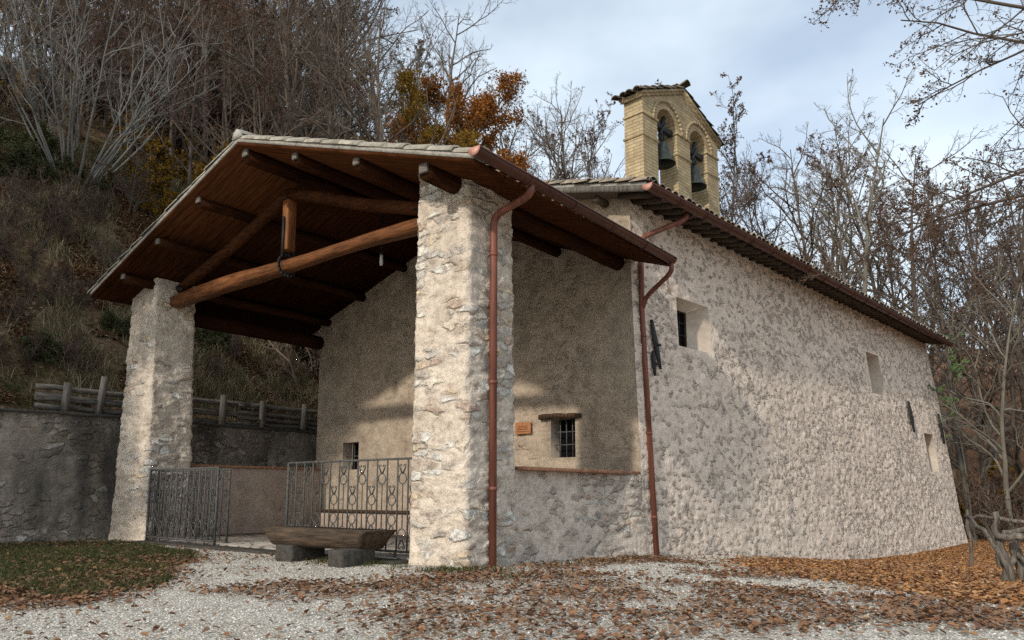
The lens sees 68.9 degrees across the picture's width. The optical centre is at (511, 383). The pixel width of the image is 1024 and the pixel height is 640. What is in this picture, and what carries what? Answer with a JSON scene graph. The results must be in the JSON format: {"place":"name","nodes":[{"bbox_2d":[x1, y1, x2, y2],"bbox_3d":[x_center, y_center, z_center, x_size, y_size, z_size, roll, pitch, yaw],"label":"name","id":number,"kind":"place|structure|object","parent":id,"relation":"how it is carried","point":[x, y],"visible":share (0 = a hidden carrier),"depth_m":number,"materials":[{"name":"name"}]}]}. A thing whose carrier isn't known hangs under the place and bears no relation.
{"place":"outdoors","nodes":[
{"label":"outdoors","id":0,"kind":"place"},
{"bbox_2d":[0,59,929,430],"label":"hillside","id":1,"kind":"structure","parent":0,"point":[54,373],"depth_m":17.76,"materials":[{"name":"plant"}]},
{"bbox_2d":[0,136,39,187],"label":"evergreen bush","id":2,"kind":"object","parent":1,"relation":"on","point":[20,158],"visible":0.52,"depth_m":21.79,"materials":[{"name":"green plant"}]},
{"bbox_2d":[0,169,44,242],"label":"leafless bush","id":3,"kind":"object","parent":1,"relation":"on","point":[17,211],"visible":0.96,"depth_m":18.45,"materials":[{"name":"brown plant"}]},
{"bbox_2d":[0,332,47,373],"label":"leafless bush","id":4,"kind":"object","parent":1,"relation":"on","point":[26,361],"visible":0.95,"depth_m":15.01,"materials":[{"name":"brown plant"}]},
{"bbox_2d":[0,225,56,270],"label":"leafless bush","id":5,"kind":"object","parent":1,"relation":"on","point":[34,254],"visible":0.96,"depth_m":18.12,"materials":[{"name":"brown plant"}]},
{"bbox_2d":[0,117,59,159],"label":"evergreen bush","id":6,"kind":"object","parent":1,"relation":"on","point":[23,137],"visible":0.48,"depth_m":23.29,"materials":[{"name":"green plant"}]},
{"bbox_2d":[1,163,81,218],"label":"leafless bush","id":7,"kind":"object","parent":1,"relation":"on","point":[29,185],"visible":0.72,"depth_m":20.64,"materials":[{"name":"brown plant"}]},
{"bbox_2d":[12,259,71,304],"bbox_3d":[-10.956,-2.292,17.396,1.280,1.240,1.266,4,-9,-24],"label":"leafless bush","id":8,"kind":"object","parent":1,"relation":"on","point":[53,284],"visible":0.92,"depth_m":17.22,"materials":[{"name":"brown plant"}]},
{"bbox_2d":[17,330,66,364],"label":"evergreen bush","id":9,"kind":"object","parent":1,"relation":"on","point":[48,355],"visible":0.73,"depth_m":15.43,"materials":[{"name":"green plant"}]},
{"bbox_2d":[0,0,84,129],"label":"bare tree","id":10,"kind":"object","parent":1,"relation":"on","point":[43,116],"visible":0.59,"depth_m":25.02,"materials":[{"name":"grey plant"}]},
{"bbox_2d":[0,56,87,133],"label":"leafless bush","id":11,"kind":"object","parent":1,"relation":"on","point":[26,109],"visible":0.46,"depth_m":24.80,"materials":[{"name":"grey plant"}]},
{"bbox_2d":[0,0,95,99],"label":"leafless bush","id":12,"kind":"object","parent":1,"relation":"on","point":[27,42],"visible":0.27,"depth_m":29.88,"materials":[{"name":"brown plant"}]},
{"bbox_2d":[28,152,77,182],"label":"evergreen bush","id":13,"kind":"object","parent":1,"relation":"on","point":[49,170],"visible":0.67,"depth_m":22.68,"materials":[{"name":"green plant"}]},
{"bbox_2d":[40,191,88,243],"bbox_3d":[-12.204,-4.290,20.357,1.599,1.551,1.583,-2,-9,14],"label":"leafless bush","id":14,"kind":"object","parent":1,"relation":"on","point":[64,221],"visible":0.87,"depth_m":20.00,"materials":[{"name":"brown plant"}]},
{"bbox_2d":[8,0,130,134],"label":"brown leaved tree","id":15,"kind":"object","parent":1,"relation":"on","point":[82,3],"visible":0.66,"depth_m":27.80,"materials":[{"name":"grey plant"}]},
{"bbox_2d":[50,262,101,309],"bbox_3d":[-10.504,-2.222,17.885,1.266,1.241,1.280,1,-8,-10],"label":"leafless bush","id":16,"kind":"object","parent":1,"relation":"on","point":[77,286],"visible":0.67,"depth_m":17.66,"materials":[{"name":"brown plant"}]},
{"bbox_2d":[24,1,146,144],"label":"brown leaved tree","id":17,"kind":"object","parent":1,"relation":"on","point":[81,110],"visible":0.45,"depth_m":27.50,"materials":[{"name":"grey plant"}]},
{"bbox_2d":[54,172,116,226],"bbox_3d":[-12.818,-5.382,22.429,1.741,1.706,1.759,6,-10,-34],"label":"leafless bush","id":18,"kind":"object","parent":1,"relation":"on","point":[86,201],"visible":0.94,"depth_m":22.19,"materials":[{"name":"brown plant"}]},
{"bbox_2d":[99,309,131,337],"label":"evergreen bush","id":19,"kind":"object","parent":1,"relation":"on","point":[111,321],"visible":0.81,"depth_m":17.87,"materials":[{"name":"green plant"}]},
{"bbox_2d":[79,0,154,127],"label":"brown leaved tree","id":20,"kind":"object","parent":1,"relation":"on","point":[105,124],"visible":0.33,"depth_m":34.28,"materials":[{"name":"grey plant"}]},
{"bbox_2d":[57,0,180,171],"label":"brown leaved tree","id":21,"kind":"object","parent":1,"relation":"on","point":[133,55],"visible":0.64,"depth_m":27.14,"materials":[{"name":"grey plant"}]},
{"bbox_2d":[31,0,206,138],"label":"leafless bush","id":22,"kind":"object","parent":1,"relation":"on","point":[84,122],"visible":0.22,"depth_m":32.87,"materials":[{"name":"brown plant"}]},
{"bbox_2d":[93,151,161,214],"bbox_3d":[-12.481,-6.339,23.993,2.239,2.171,2.216,-4,-9,27],"label":"leafless bush","id":23,"kind":"object","parent":1,"relation":"on","point":[136,184],"visible":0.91,"depth_m":23.80,"materials":[{"name":"brown plant"}]},
{"bbox_2d":[0,0,261,188],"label":"coppiced tree","id":24,"kind":"object","parent":1,"relation":"on","point":[97,170],"visible":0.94,"depth_m":23.39,"materials":[{"name":"grey plant"}]},
{"bbox_2d":[110,0,179,145],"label":"brown leaved tree","id":25,"kind":"object","parent":1,"relation":"on","point":[152,29],"visible":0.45,"depth_m":29.26,"materials":[{"name":"grey plant"}]},
{"bbox_2d":[122,138,175,197],"bbox_3d":[-12.610,-7.038,25.656,2.822,2.211,1.658,-4,-9,24],"label":"yellow leaved bush","id":26,"kind":"object","parent":1,"relation":"on","point":[167,169],"visible":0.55,"depth_m":25.69,"materials":[{"name":"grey plant"}]},
{"bbox_2d":[109,112,197,173],"bbox_3d":[-13.894,-9.150,29.290,2.073,2.764,3.527,-2,-8,12],"label":"yellow leaved bush","id":27,"kind":"object","parent":1,"relation":"on","point":[168,144],"visible":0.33,"depth_m":29.40,"materials":[{"name":"grey plant"}]},
{"bbox_2d":[129,179,177,218],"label":"yellow leaved bush","id":28,"kind":"object","parent":1,"relation":"on","point":[147,206],"visible":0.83,"depth_m":24.57,"materials":[{"name":"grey plant"}]},
{"bbox_2d":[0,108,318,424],"bbox_3d":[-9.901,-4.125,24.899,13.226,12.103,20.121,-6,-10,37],"label":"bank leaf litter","id":29,"kind":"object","parent":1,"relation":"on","point":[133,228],"visible":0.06,"depth_m":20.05,"materials":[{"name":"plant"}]},
{"bbox_2d":[75,0,259,161],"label":"leafless bush","id":30,"kind":"object","parent":1,"relation":"on","point":[214,61],"visible":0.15,"depth_m":33.89,"materials":[{"name":"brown plant"}]},
{"bbox_2d":[124,0,247,187],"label":"brown leaved tree","id":31,"kind":"object","parent":1,"relation":"on","point":[204,104],"visible":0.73,"depth_m":26.48,"materials":[{"name":"grey plant"}]},
{"bbox_2d":[138,0,236,154],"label":"brown leaved tree","id":32,"kind":"object","parent":1,"relation":"on","point":[171,121],"visible":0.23,"depth_m":33.06,"materials":[{"name":"grey plant"}]},
{"bbox_2d":[142,0,276,155],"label":"bare tree","id":33,"kind":"object","parent":1,"relation":"on","point":[206,60],"visible":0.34,"depth_m":31.89,"materials":[{"name":"brown plant"}]},
{"bbox_2d":[156,0,283,145],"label":"brown leaved tree","id":34,"kind":"object","parent":1,"relation":"on","point":[230,98],"visible":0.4,"depth_m":29.24,"materials":[{"name":"grey plant"}]},
{"bbox_2d":[143,0,347,164],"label":"brown leaved tree","id":35,"kind":"object","parent":1,"relation":"on","point":[268,91],"visible":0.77,"depth_m":23.14,"materials":[{"name":"grey plant"}]},
{"bbox_2d":[185,0,321,149],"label":"bare tree","id":36,"kind":"object","parent":1,"relation":"on","point":[239,96],"visible":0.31,"depth_m":31.00,"materials":[{"name":"brown plant"}]},
{"bbox_2d":[181,0,349,159],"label":"leafless bush","id":37,"kind":"object","parent":1,"relation":"on","point":[220,106],"visible":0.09,"depth_m":35.86,"materials":[{"name":"grey plant"}]},
{"bbox_2d":[214,0,343,138],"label":"bare tree","id":38,"kind":"object","parent":1,"relation":"on","point":[295,52],"visible":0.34,"depth_m":30.29,"materials":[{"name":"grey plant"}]},
{"bbox_2d":[195,0,367,138],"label":"bare tree","id":39,"kind":"object","parent":1,"relation":"on","point":[292,123],"visible":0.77,"depth_m":23.89,"materials":[{"name":"brown plant"}]},
{"bbox_2d":[250,330,320,389],"bbox_3d":[-5.877,-1.444,21.338,4.798,4.652,4.749,-4,-9,24],"label":"leafless bush","id":40,"kind":"object","parent":1,"relation":"on","point":[288,359],"visible":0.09,"depth_m":21.01,"materials":[{"name":"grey plant"}]},
{"bbox_2d":[198,1,401,146],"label":"leafless bush","id":41,"kind":"object","parent":1,"relation":"on","point":[249,128],"visible":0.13,"depth_m":34.40,"materials":[{"name":"grey plant"}]},
{"bbox_2d":[238,0,363,136],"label":"brown leaved tree","id":42,"kind":"object","parent":1,"relation":"on","point":[257,65],"visible":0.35,"depth_m":31.51,"materials":[{"name":"grey plant"}]},
{"bbox_2d":[281,0,400,139],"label":"brown leaved tree","id":43,"kind":"object","parent":1,"relation":"on","point":[325,58],"visible":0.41,"depth_m":32.66,"materials":[{"name":"grey plant"}]},
{"bbox_2d":[267,0,432,142],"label":"bare tree","id":44,"kind":"object","parent":1,"relation":"on","point":[332,106],"visible":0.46,"depth_m":26.86,"materials":[{"name":"brown plant"}]},
{"bbox_2d":[271,0,460,144],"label":"bare tree","id":45,"kind":"object","parent":1,"relation":"on","point":[380,130],"visible":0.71,"depth_m":24.28,"materials":[{"name":"grey plant"}]},
{"bbox_2d":[318,0,457,142],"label":"bare tree","id":46,"kind":"object","parent":1,"relation":"on","point":[372,94],"visible":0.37,"depth_m":28.47,"materials":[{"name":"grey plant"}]},
{"bbox_2d":[352,33,452,142],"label":"brown leaved tree","id":47,"kind":"object","parent":1,"relation":"on","point":[417,59],"visible":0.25,"depth_m":40.20,"materials":[{"name":"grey plant"}]},
{"bbox_2d":[346,61,484,146],"bbox_3d":[-3.562,-7.013,29.239,4.809,9.832,5.265,-7,-11,39],"label":"yellow leaved tree","id":48,"kind":"object","parent":1,"relation":"on","point":[411,111],"visible":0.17,"depth_m":29.05,"materials":[{"name":"grey plant"}]},
{"bbox_2d":[362,3,473,144],"bbox_3d":[-4.197,-9.634,31.625,5.278,14.316,3.679,0,-8,0],"label":"bare tree","id":49,"kind":"object","parent":1,"relation":"on","point":[428,46],"visible":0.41,"depth_m":31.95,"materials":[{"name":"brown plant"}]},
{"bbox_2d":[363,0,514,146],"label":"bare tree","id":50,"kind":"object","parent":1,"relation":"on","point":[465,70],"visible":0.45,"depth_m":35.21,"materials":[{"name":"grey plant"}]},
{"bbox_2d":[382,66,532,170],"bbox_3d":[-1.453,-6.777,30.849,9.292,14.349,8.176,3,-9,-19],"label":"rust leaved oak","id":51,"kind":"object","parent":1,"relation":"on","point":[482,111],"visible":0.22,"depth_m":31.27,"materials":[{"name":"orange plant"}]},
{"bbox_2d":[437,69,593,179],"bbox_3d":[-0.422,-9.463,38.621,8.856,15.740,5.435,7,-11,-39],"label":"brown leaved tree","id":52,"kind":"object","parent":1,"relation":"on","point":[515,132],"visible":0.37,"depth_m":39.55,"materials":[{"name":"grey plant"}]},
{"bbox_2d":[511,71,618,179],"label":"bare tree","id":53,"kind":"object","parent":1,"relation":"on","point":[564,157],"visible":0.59,"depth_m":40.13,"materials":[{"name":"grey plant"}]},
{"bbox_2d":[519,82,625,180],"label":"bare tree","id":54,"kind":"object","parent":1,"relation":"on","point":[562,162],"visible":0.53,"depth_m":41.39,"materials":[{"name":"grey plant"}]},
{"bbox_2d":[550,91,623,179],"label":"brown leaved tree","id":55,"kind":"object","parent":1,"relation":"on","point":[602,125],"visible":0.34,"depth_m":44.42,"materials":[{"name":"grey plant"}]},
{"bbox_2d":[0,350,1023,639],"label":"ground","id":56,"kind":"structure","parent":0,"point":[256,626],"depth_m":5.95,"materials":[{"name":"gravel"}]},
{"bbox_2d":[0,408,316,543],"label":"retaining wall","id":57,"kind":"structure","parent":56,"relation":"on","point":[58,469],"depth_m":14.26,"materials":[{"name":"stone"}]},
{"bbox_2d":[33,376,317,430],"bbox_3d":[-6.308,0.665,17.642,0.316,0.886,8.857,-6,-10,37],"label":"log fence","id":58,"kind":"object","parent":57,"relation":"on","point":[66,398],"visible":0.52,"depth_m":16.89,"materials":[{"name":"wood"}]},
{"bbox_2d":[133,540,408,564],"bbox_3d":[-4.115,2.659,11.663,6.900,0.170,0.360,-6,-10,37],"label":"step","id":59,"kind":"object","parent":56,"relation":"on","point":[388,561],"visible":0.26,"depth_m":11.75,"materials":[{"name":"stone"}]},
{"bbox_2d":[150,532,409,559],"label":"porch floor","id":60,"kind":"structure","parent":56,"relation":"on","point":[255,540],"depth_m":12.91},
{"bbox_2d":[189,464,322,535],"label":"wall","id":61,"kind":"structure","parent":60,"relation":"on","point":[257,498],"depth_m":16.12,"materials":[{"name":"paint"}]},
{"bbox_2d":[318,509,409,534],"bbox_3d":[-2.900,2.943,15.925,3.440,0.488,0.420,-6,-10,37],"label":"wall seat","id":62,"kind":"object","parent":60,"relation":"on","point":[370,519],"depth_m":15.88,"materials":[{"name":"paint"}]},
{"bbox_2d":[86,129,676,567],"bbox_3d":[-2.755,-0.449,13.472,10.248,6.813,5.394,-6,-10,37],"label":"porch","id":63,"kind":"object","parent":60,"relation":"on","point":[272,237],"visible":0.97,"depth_m":11.92,"materials":[{"name":"stone"}]},
{"bbox_2d":[145,467,219,545],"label":"iron gate","id":64,"kind":"structure","parent":63,"relation":"attached to","point":[202,524],"depth_m":13.10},
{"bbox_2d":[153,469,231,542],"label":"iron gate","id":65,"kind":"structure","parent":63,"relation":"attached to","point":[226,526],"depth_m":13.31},
{"bbox_2d":[285,457,411,556],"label":"iron gate","id":66,"kind":"structure","parent":63,"relation":"attached to","point":[289,469],"depth_m":10.69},
{"bbox_2d":[261,526,396,567],"bbox_3d":[-2.521,2.160,9.938,2.036,0.469,0.832,-6,-10,37],"label":"log bench","id":67,"kind":"object","parent":56,"relation":"on","point":[349,547],"visible":0.91,"depth_m":9.64,"materials":[{"name":"brown wood"}]},
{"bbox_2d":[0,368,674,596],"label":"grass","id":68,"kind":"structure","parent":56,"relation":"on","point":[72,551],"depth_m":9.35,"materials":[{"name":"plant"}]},
{"bbox_2d":[0,296,1023,639],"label":"leaf litter","id":69,"kind":"object","parent":56,"relation":"on","point":[914,602],"visible":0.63,"depth_m":6.47,"materials":[{"name":"plant"}]},
{"bbox_2d":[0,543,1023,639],"bbox_3d":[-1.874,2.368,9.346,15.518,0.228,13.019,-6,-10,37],"label":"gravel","id":70,"kind":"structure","parent":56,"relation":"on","point":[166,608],"depth_m":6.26,"materials":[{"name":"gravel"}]},
{"bbox_2d":[512,466,647,564],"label":"wall","id":71,"kind":"structure","parent":56,"relation":"on","point":[564,514],"depth_m":11.04,"materials":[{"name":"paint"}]},
{"bbox_2d":[316,79,967,559],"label":"church","id":72,"kind":"structure","parent":56,"relation":"on","point":[728,391],"depth_m":15.52,"materials":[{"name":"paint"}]},
{"bbox_2d":[538,413,581,457],"bbox_3d":[0.951,0.941,13.615,0.887,0.803,0.390,-6,-10,37],"label":"window","id":73,"kind":"structure","parent":72,"relation":"in","point":[562,445],"depth_m":13.74,"materials":[{"name":"paint"}]},
{"bbox_2d":[657,116,675,169],"bbox_3d":[2.976,-4.847,14.837,0.522,1.051,0.564,0,-8,2],"label":"bell","id":74,"kind":"object","parent":72,"relation":"hanging from","point":[665,160],"visible":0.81,"depth_m":14.77,"materials":[{"name":"grey metal"}]},
{"bbox_2d":[676,297,711,353],"bbox_3d":[3.361,-1.100,14.440,0.521,0.940,1.176,-6,-10,37],"label":"window","id":75,"kind":"structure","parent":72,"relation":"in","point":[692,318],"depth_m":14.72,"materials":[{"name":"paint"}]},
{"bbox_2d":[690,141,706,191],"bbox_3d":[3.807,-4.613,15.679,0.522,1.051,0.564,0,-8,2],"label":"bell","id":76,"kind":"object","parent":72,"relation":"hanging from","point":[698,184],"visible":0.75,"depth_m":15.60,"materials":[{"name":"grey metal"}]},
{"bbox_2d":[866,352,884,395],"bbox_3d":[10.239,-0.270,21.389,0.418,1.180,1.002,-8,-12,44],"label":"window","id":77,"kind":"structure","parent":72,"relation":"in","point":[872,360],"depth_m":21.68,"materials":[{"name":"paint"}]},
{"bbox_2d":[719,144,804,252],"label":"bare tree","id":78,"kind":"object","parent":56,"relation":"on","point":[751,220],"visible":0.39,"depth_m":45.20,"materials":[{"name":"brown plant"}]},
{"bbox_2d":[710,72,848,261],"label":"brown leaved tree","id":79,"kind":"object","parent":56,"relation":"on","point":[732,139],"visible":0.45,"depth_m":40.23,"materials":[{"name":"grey plant"}]},
{"bbox_2d":[727,121,888,286],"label":"bare tree","id":80,"kind":"object","parent":56,"relation":"on","point":[801,230],"visible":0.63,"depth_m":42.34,"materials":[{"name":"grey plant"}]},
{"bbox_2d":[784,147,875,295],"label":"bare tree","id":81,"kind":"object","parent":56,"relation":"on","point":[827,244],"visible":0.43,"depth_m":40.72,"materials":[{"name":"brown plant"}]},
{"bbox_2d":[791,146,904,286],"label":"brown leaved tree","id":82,"kind":"object","parent":56,"relation":"on","point":[813,158],"visible":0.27,"depth_m":52.87,"materials":[{"name":"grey plant"}]},
{"bbox_2d":[799,112,915,311],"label":"brown leaved tree","id":83,"kind":"object","parent":56,"relation":"on","point":[841,161],"visible":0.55,"depth_m":44.66,"materials":[{"name":"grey plant"}]},
{"bbox_2d":[703,539,1023,606],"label":"orange leaf litter","id":84,"kind":"object","parent":56,"relation":"on","point":[983,552],"visible":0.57,"depth_m":9.46,"materials":[{"name":"plant"}]},
{"bbox_2d":[796,134,935,347],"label":"brown leaved tree","id":85,"kind":"object","parent":56,"relation":"on","point":[877,295],"visible":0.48,"depth_m":43.64,"materials":[{"name":"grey plant"}]},
{"bbox_2d":[818,169,958,318],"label":"brown leaved tree","id":86,"kind":"object","parent":56,"relation":"on","point":[893,292],"visible":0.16,"depth_m":52.67,"materials":[{"name":"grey plant"}]},
{"bbox_2d":[771,65,1022,349],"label":"bare tree","id":87,"kind":"object","parent":56,"relation":"on","point":[864,275],"visible":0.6,"depth_m":35.10,"materials":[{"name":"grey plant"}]},
{"bbox_2d":[787,0,1023,306],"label":"overhanging tree","id":88,"kind":"object","parent":56,"relation":"on","point":[993,37],"visible":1,"depth_m":14.41,"materials":[{"name":"brown plant"}]},
{"bbox_2d":[833,123,997,386],"bbox_3d":[20.543,-3.283,40.023,9.314,20.119,8.741,-2,-8,10],"label":"bare tree","id":89,"kind":"object","parent":56,"relation":"on","point":[913,284],"visible":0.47,"depth_m":39.60,"materials":[{"name":"brown plant"}]},
{"bbox_2d":[844,144,1023,495],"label":"brown leaved tree","id":90,"kind":"object","parent":56,"relation":"on","point":[981,443],"visible":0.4,"depth_m":35.51,"materials":[{"name":"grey plant"}]},
{"bbox_2d":[867,145,1017,379],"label":"brown leaved tree","id":91,"kind":"object","parent":56,"relation":"on","point":[928,181],"visible":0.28,"depth_m":44.62,"materials":[{"name":"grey plant"}]},
{"bbox_2d":[869,127,1023,421],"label":"brown leaved tree","id":92,"kind":"object","parent":56,"relation":"on","point":[1021,382],"visible":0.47,"depth_m":33.14,"materials":[{"name":"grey plant"}]},
{"bbox_2d":[928,332,976,540],"bbox_3d":[14.419,1.887,24.664,1.693,7.560,1.537,-3,-9,18],"label":"green sapling","id":93,"kind":"object","parent":56,"relation":"on","point":[955,370],"visible":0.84,"depth_m":24.92,"materials":[{"name":"green plant"}]},
{"bbox_2d":[892,180,1023,502],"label":"brown leaved tree","id":94,"kind":"object","parent":56,"relation":"on","point":[931,257],"visible":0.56,"depth_m":32.93,"materials":[{"name":"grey plant"}]},
{"bbox_2d":[892,173,1023,467],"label":"brown leaved tree","id":95,"kind":"object","parent":56,"relation":"on","point":[1008,442],"visible":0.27,"depth_m":39.55,"materials":[{"name":"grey plant"}]},
{"bbox_2d":[901,215,1022,492],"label":"brown leaved tree","id":96,"kind":"object","parent":56,"relation":"on","point":[950,443],"visible":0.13,"depth_m":39.88,"materials":[{"name":"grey plant"}]},
{"bbox_2d":[909,264,1023,539],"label":"bare tree","id":97,"kind":"object","parent":56,"relation":"on","point":[959,459],"visible":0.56,"depth_m":28.63,"materials":[{"name":"brown plant"}]},
{"bbox_2d":[923,251,1023,529],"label":"bare tree","id":98,"kind":"object","parent":56,"relation":"on","point":[1004,471],"visible":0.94,"depth_m":24.60,"materials":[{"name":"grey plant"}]},
{"bbox_2d":[927,231,1023,515],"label":"brown leaved tree","id":99,"kind":"object","parent":56,"relation":"on","point":[1017,465],"visible":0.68,"depth_m":28.02,"materials":[{"name":"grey plant"}]},
{"bbox_2d":[938,178,1023,350],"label":"brown leaved tree","id":100,"kind":"object","parent":56,"relation":"on","point":[1005,226],"visible":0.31,"depth_m":38.32,"materials":[{"name":"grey plant"}]},
{"bbox_2d":[955,466,1023,541],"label":"leafless bush","id":101,"kind":"object","parent":56,"relation":"on","point":[988,507],"visible":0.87,"depth_m":24.75,"materials":[{"name":"brown plant"}]},
{"bbox_2d":[957,467,1023,539],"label":"leafless bush","id":102,"kind":"object","parent":56,"relation":"on","point":[998,480],"visible":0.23,"depth_m":26.71,"materials":[{"name":"brown plant"}]},
{"bbox_2d":[961,187,1023,397],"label":"bare tree","id":103,"kind":"object","parent":56,"relation":"on","point":[1021,369],"visible":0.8,"depth_m":26.98,"materials":[{"name":"brown plant"}]},
{"bbox_2d":[964,510,1023,582],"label":"rustic fence","id":104,"kind":"object","parent":56,"relation":"on","point":[1005,562],"visible":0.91,"depth_m":8.38,"materials":[{"name":"grey wood"}]},
{"bbox_2d":[0,0,1023,352],"label":"sky","id":105,"kind":"structure","parent":0,"point":[785,63],"materials":[{"name":"blue"}]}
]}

